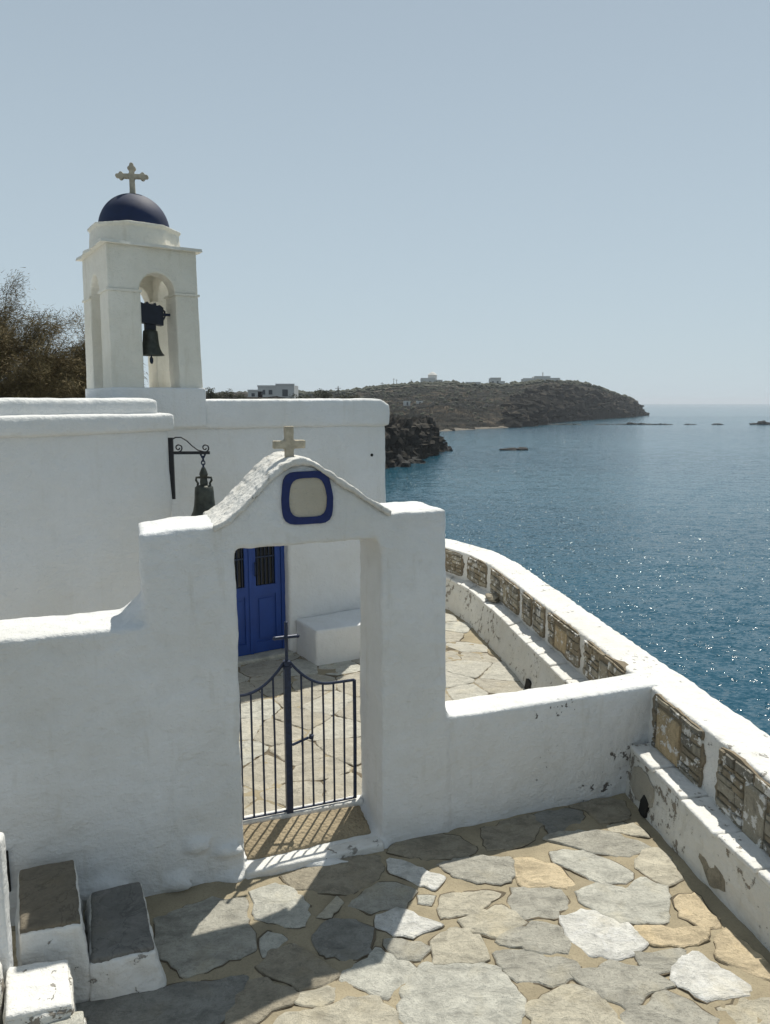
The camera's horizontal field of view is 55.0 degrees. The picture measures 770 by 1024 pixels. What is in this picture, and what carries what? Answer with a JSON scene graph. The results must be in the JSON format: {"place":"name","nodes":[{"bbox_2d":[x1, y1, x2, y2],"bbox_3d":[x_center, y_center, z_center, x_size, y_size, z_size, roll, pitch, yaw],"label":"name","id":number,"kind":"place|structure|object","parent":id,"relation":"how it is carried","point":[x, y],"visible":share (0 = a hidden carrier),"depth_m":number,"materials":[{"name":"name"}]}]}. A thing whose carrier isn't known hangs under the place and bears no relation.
{"place":"outdoors","nodes":[
{"label":"outdoors","id":0,"kind":"place"},
{"bbox_2d":[206,392,430,458],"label":"coastal hillside","id":1,"kind":"structure","parent":0,"point":[395,421],"depth_m":134.03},
{"bbox_2d":[0,267,148,397],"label":"tamarisk tree","id":2,"kind":"object","parent":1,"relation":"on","point":[41,372],"visible":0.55,"depth_m":15.99,"materials":[{"name":"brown plant"}]},
{"bbox_2d":[205,387,219,398],"bbox_3d":[-13.940,-8.692,59.432,1.252,2.706,1.234,-6,11,-37],"label":"shrub","id":3,"kind":"object","parent":1,"relation":"on","point":[213,395],"visible":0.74,"depth_m":59.04,"materials":[{"name":"green plant"}]},
{"bbox_2d":[218,389,234,398],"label":"shrub","id":4,"kind":"object","parent":1,"relation":"on","point":[231,396],"visible":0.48,"depth_m":68.85,"materials":[{"name":"green plant"}]},
{"bbox_2d":[235,393,245,398],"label":"shrub","id":5,"kind":"object","parent":1,"relation":"on","point":[239,396],"visible":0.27,"depth_m":88.92,"materials":[{"name":"green plant"}]},
{"bbox_2d":[247,384,297,397],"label":"seaside house","id":6,"kind":"structure","parent":1,"relation":"on","point":[282,390],"depth_m":162.87,"materials":[{"name":"white paint"}]},
{"bbox_2d":[282,389,287,395],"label":"window","id":7,"kind":"structure","parent":6,"relation":"in","point":[284,391],"depth_m":162.83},
{"bbox_2d":[289,394,310,398],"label":"shrub","id":8,"kind":"object","parent":1,"relation":"on","point":[306,396],"visible":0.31,"depth_m":118.43,"materials":[{"name":"green plant"}]},
{"bbox_2d":[312,388,332,398],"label":"shrub","id":9,"kind":"object","parent":1,"relation":"on","point":[323,394],"visible":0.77,"depth_m":108.83,"materials":[{"name":"green plant"}]},
{"bbox_2d":[342,393,359,398],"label":"shrub","id":10,"kind":"object","parent":1,"relation":"on","point":[352,397],"visible":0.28,"depth_m":128.49,"materials":[{"name":"green plant"}]},
{"bbox_2d":[238,613,525,815],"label":"courtyard paving","id":11,"kind":"structure","parent":0,"point":[465,670],"depth_m":6.76,"materials":[{"name":"stone"}]},
{"bbox_2d":[0,398,173,619],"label":"side building","id":12,"kind":"structure","parent":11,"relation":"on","point":[85,487],"depth_m":5.52,"materials":[{"name":"paint"}]},
{"bbox_2d":[168,437,209,498],"bbox_3d":[-1.651,-0.372,6.260,0.342,0.527,0.024,0,8,-3],"label":"bell bracket","id":13,"kind":"object","parent":12,"relation":"attached to","point":[171,452],"visible":1,"depth_m":6.23,"materials":[{"name":"black metal"}]},
{"bbox_2d":[191,454,214,515],"bbox_3d":[-1.538,-0.227,6.287,0.276,0.587,0.276,0,8,0],"label":"hanging bell","id":14,"kind":"object","parent":13,"relation":"hanging from","point":[204,500],"visible":0.79,"depth_m":6.24,"materials":[{"name":"grey metal"}]},
{"bbox_2d":[296,609,360,665],"bbox_3d":[-0.371,1.441,8.386,1.137,0.511,0.606,-5,10,-32],"label":"masonry bench","id":15,"kind":"object","parent":11,"relation":"on","point":[328,639],"visible":0.57,"depth_m":8.06,"materials":[{"name":"paint"}]},
{"bbox_2d":[445,573,587,688],"bbox_3d":[1.304,1.443,8.316,0.698,0.534,5.804,-2,9,-13],"label":"masonry bench","id":16,"kind":"object","parent":11,"relation":"on","point":[523,652],"visible":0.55,"depth_m":8.03,"materials":[{"name":"paint"}]},
{"bbox_2d":[485,593,498,602],"bbox_3d":[1.320,1.038,9.005,0.194,0.091,0.277,0,8,0],"label":"loose stone","id":17,"kind":"object","parent":16,"relation":"on","point":[492,597],"visible":0.94,"depth_m":8.92,"materials":[{"name":"beige stone"}]},
{"bbox_2d":[0,0,769,403],"label":"sky","id":18,"kind":"structure","parent":0,"point":[370,192],"materials":[{"name":"blue"}]},
{"bbox_2d":[11,621,769,1023],"bbox_3d":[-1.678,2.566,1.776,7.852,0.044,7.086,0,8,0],"label":"paving","id":19,"kind":"structure","parent":0,"point":[457,980],"depth_m":3.83,"materials":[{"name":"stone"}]},
{"bbox_2d":[0,832,13,983],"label":"newel pier","id":20,"kind":"structure","parent":19,"relation":"on","point":[6,956],"depth_m":3.28,"materials":[{"name":"paint"}]},
{"bbox_2d":[11,609,769,1023],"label":"paving mortar","id":21,"kind":"object","parent":19,"relation":"on","point":[167,903],"visible":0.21,"depth_m":4.16,"materials":[{"name":"beige concrete"}]},
{"bbox_2d":[385,415,445,468],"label":"cliff","id":22,"kind":"structure","parent":0,"point":[414,431],"depth_m":127.37,"materials":[{"name":"stone"}]},
{"bbox_2d":[299,381,644,430],"bbox_3d":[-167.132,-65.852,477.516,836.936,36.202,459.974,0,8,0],"label":"headland","id":23,"kind":"structure","parent":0,"point":[443,417],"depth_m":319.75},
{"bbox_2d":[403,401,409,405],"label":"hut","id":24,"kind":"object","parent":23,"relation":"on","point":[406,403],"visible":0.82,"depth_m":308.83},
{"bbox_2d":[212,379,637,421],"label":"scrub","id":25,"kind":"object","parent":23,"relation":"on","point":[411,384],"visible":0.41,"depth_m":389.77,"materials":[{"name":"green plant"}]},
{"bbox_2d":[420,372,441,381],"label":"windmill house","id":26,"kind":"structure","parent":23,"relation":"on","point":[432,376],"depth_m":411.81,"materials":[{"name":"white paint"}]},
{"bbox_2d":[381,390,494,397],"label":"field wall","id":27,"kind":"structure","parent":23,"relation":"on","point":[446,391],"depth_m":365.88,"materials":[{"name":"stone"}]},
{"bbox_2d":[394,396,487,400],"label":"field wall","id":28,"kind":"structure","parent":23,"relation":"on","point":[437,397],"depth_m":333.21,"materials":[{"name":"stone"}]},
{"bbox_2d":[400,401,498,409],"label":"field wall","id":29,"kind":"structure","parent":23,"relation":"on","point":[439,404],"depth_m":308.66,"materials":[{"name":"stone"}]},
{"bbox_2d":[489,378,504,383],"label":"block house","id":30,"kind":"structure","parent":23,"relation":"on","point":[495,380],"depth_m":435.37,"materials":[{"name":"white paint"}]},
{"bbox_2d":[505,386,533,390],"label":"field wall","id":31,"kind":"structure","parent":23,"relation":"on","point":[517,389],"depth_m":407.03,"materials":[{"name":"stone"}]},
{"bbox_2d":[521,372,559,381],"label":"villa","id":32,"kind":"object","parent":23,"relation":"on","point":[545,378],"visible":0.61,"depth_m":460.80,"materials":[{"name":"white paint"}]},
{"bbox_2d":[441,426,508,430],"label":"beach","id":33,"kind":"structure","parent":0,"point":[475,428],"depth_m":283.91,"materials":[{"name":"beige sand"}]},
{"bbox_2d":[499,384,649,427],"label":"cliff","id":34,"kind":"structure","parent":0,"point":[531,408],"depth_m":396.46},
{"bbox_2d":[385,404,769,735],"bbox_3d":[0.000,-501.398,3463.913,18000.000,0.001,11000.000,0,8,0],"label":"sea","id":35,"kind":"structure","parent":0,"point":[653,540],"depth_m":64.61,"materials":[{"name":"liquid"}]},
{"bbox_2d":[388,454,410,466],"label":"boulder","id":36,"kind":"object","parent":35,"relation":"in","point":[401,462],"visible":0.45,"depth_m":116.81,"materials":[{"name":"grey stone"}]},
{"bbox_2d":[408,456,425,463],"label":"boulder","id":37,"kind":"object","parent":35,"relation":"in","point":[414,460],"visible":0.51,"depth_m":123.37,"materials":[{"name":"grey stone"}]},
{"bbox_2d":[442,442,452,450],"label":"boulder","id":38,"kind":"object","parent":35,"relation":"in","point":[447,448],"visible":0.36,"depth_m":155.00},
{"bbox_2d":[499,447,527,449],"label":"sea rock","id":39,"kind":"object","parent":35,"relation":"in","point":[519,448],"visible":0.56,"depth_m":157.28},
{"bbox_2d":[547,423,581,424],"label":"sea rock","id":40,"kind":"object","parent":35,"relation":"in","point":[564,424],"visible":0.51,"depth_m":339.78,"materials":[{"name":"grey stone"}]},
{"bbox_2d":[610,422,672,424],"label":"sea rock","id":41,"kind":"object","parent":35,"relation":"in","point":[629,423],"visible":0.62,"depth_m":341.46,"materials":[{"name":"grey stone"}]},
{"bbox_2d":[749,420,769,424],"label":"sea rock","id":42,"kind":"object","parent":35,"relation":"in","point":[763,422],"visible":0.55,"depth_m":341.64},
{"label":"terrace mass","id":43,"kind":"structure","parent":0,"visible":0},
{"bbox_2d":[0,962,3,1023],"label":"stair wall","id":44,"kind":"structure","parent":43,"relation":"on","point":[1,996],"depth_m":3.19,"materials":[{"name":"paint"}]},
{"bbox_2d":[3,960,76,1023],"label":"step","id":45,"kind":"object","parent":43,"relation":"on","point":[40,993],"visible":0.95,"depth_m":3.16,"materials":[{"name":"paint"}]},
{"bbox_2d":[15,860,89,1003],"bbox_3d":[-1.661,2.108,3.687,0.339,0.467,0.663,-5,10,-28],"label":"step","id":46,"kind":"object","parent":43,"relation":"on","point":[49,925],"visible":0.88,"depth_m":3.48,"materials":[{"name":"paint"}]},
{"bbox_2d":[48,1011,86,1023],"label":"step","id":47,"kind":"object","parent":43,"relation":"on","point":[77,1017],"visible":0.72,"depth_m":3.09,"materials":[{"name":"paint"}]},
{"bbox_2d":[84,882,166,1000],"bbox_3d":[-1.345,2.196,3.790,0.365,0.271,0.658,-4,9,-24],"label":"step","id":48,"kind":"object","parent":43,"relation":"on","point":[123,955],"visible":0.93,"depth_m":3.59,"materials":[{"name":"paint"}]},
{"bbox_2d":[167,398,389,665],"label":"church","id":49,"kind":"structure","parent":43,"relation":"on","point":[277,587],"depth_m":8.19,"materials":[{"name":"paint"}]},
{"bbox_2d":[76,162,206,426],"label":"bell tower","id":50,"kind":"structure","parent":49,"relation":"on","point":[131,254],"depth_m":7.13,"materials":[{"name":"paint"}]},
{"bbox_2d":[141,302,169,363],"bbox_3d":[-2.301,-1.754,7.255,0.437,0.590,0.249,-1,8,-5],"label":"tower bell","id":51,"kind":"object","parent":50,"relation":"hanging from","point":[153,315],"visible":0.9,"depth_m":7.20,"materials":[{"name":"brown metal"}]},
{"bbox_2d":[234,546,285,656],"bbox_3d":[-1.480,0.790,8.068,0.845,1.600,0.073,-5,10,-33],"label":"door","id":52,"kind":"structure","parent":49,"relation":"in","point":[259,571],"depth_m":8.17,"materials":[{"name":"blue paint"}]},
{"bbox_2d":[0,426,658,925],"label":"gate wall","id":53,"kind":"structure","parent":43,"relation":"on","point":[120,760],"depth_m":4.26,"materials":[{"name":"paint"}]},
{"bbox_2d":[6,850,10,891],"bbox_3d":[-2.005,1.911,3.934,0.018,0.230,0.018,3,9,22],"label":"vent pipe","id":54,"kind":"object","parent":53,"relation":"attached to","point":[8,869],"visible":0.58,"depth_m":3.93,"materials":[{"name":"black metal"}]},
{"bbox_2d":[240,621,356,820],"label":"iron gate","id":55,"kind":"structure","parent":53,"relation":"attached to","point":[287,665],"depth_m":4.82,"materials":[{"name":"metal"}]},
{"bbox_2d":[445,539,769,856],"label":"parapet","id":56,"kind":"structure","parent":43,"relation":"on","point":[717,751],"depth_m":5.22,"materials":[{"name":"paint"}]},
{"bbox_2d":[625,743,769,951],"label":"masonry bench","id":57,"kind":"object","parent":43,"relation":"on","point":[717,850],"visible":0.77,"depth_m":4.39,"materials":[{"name":"paint"}]}
]}

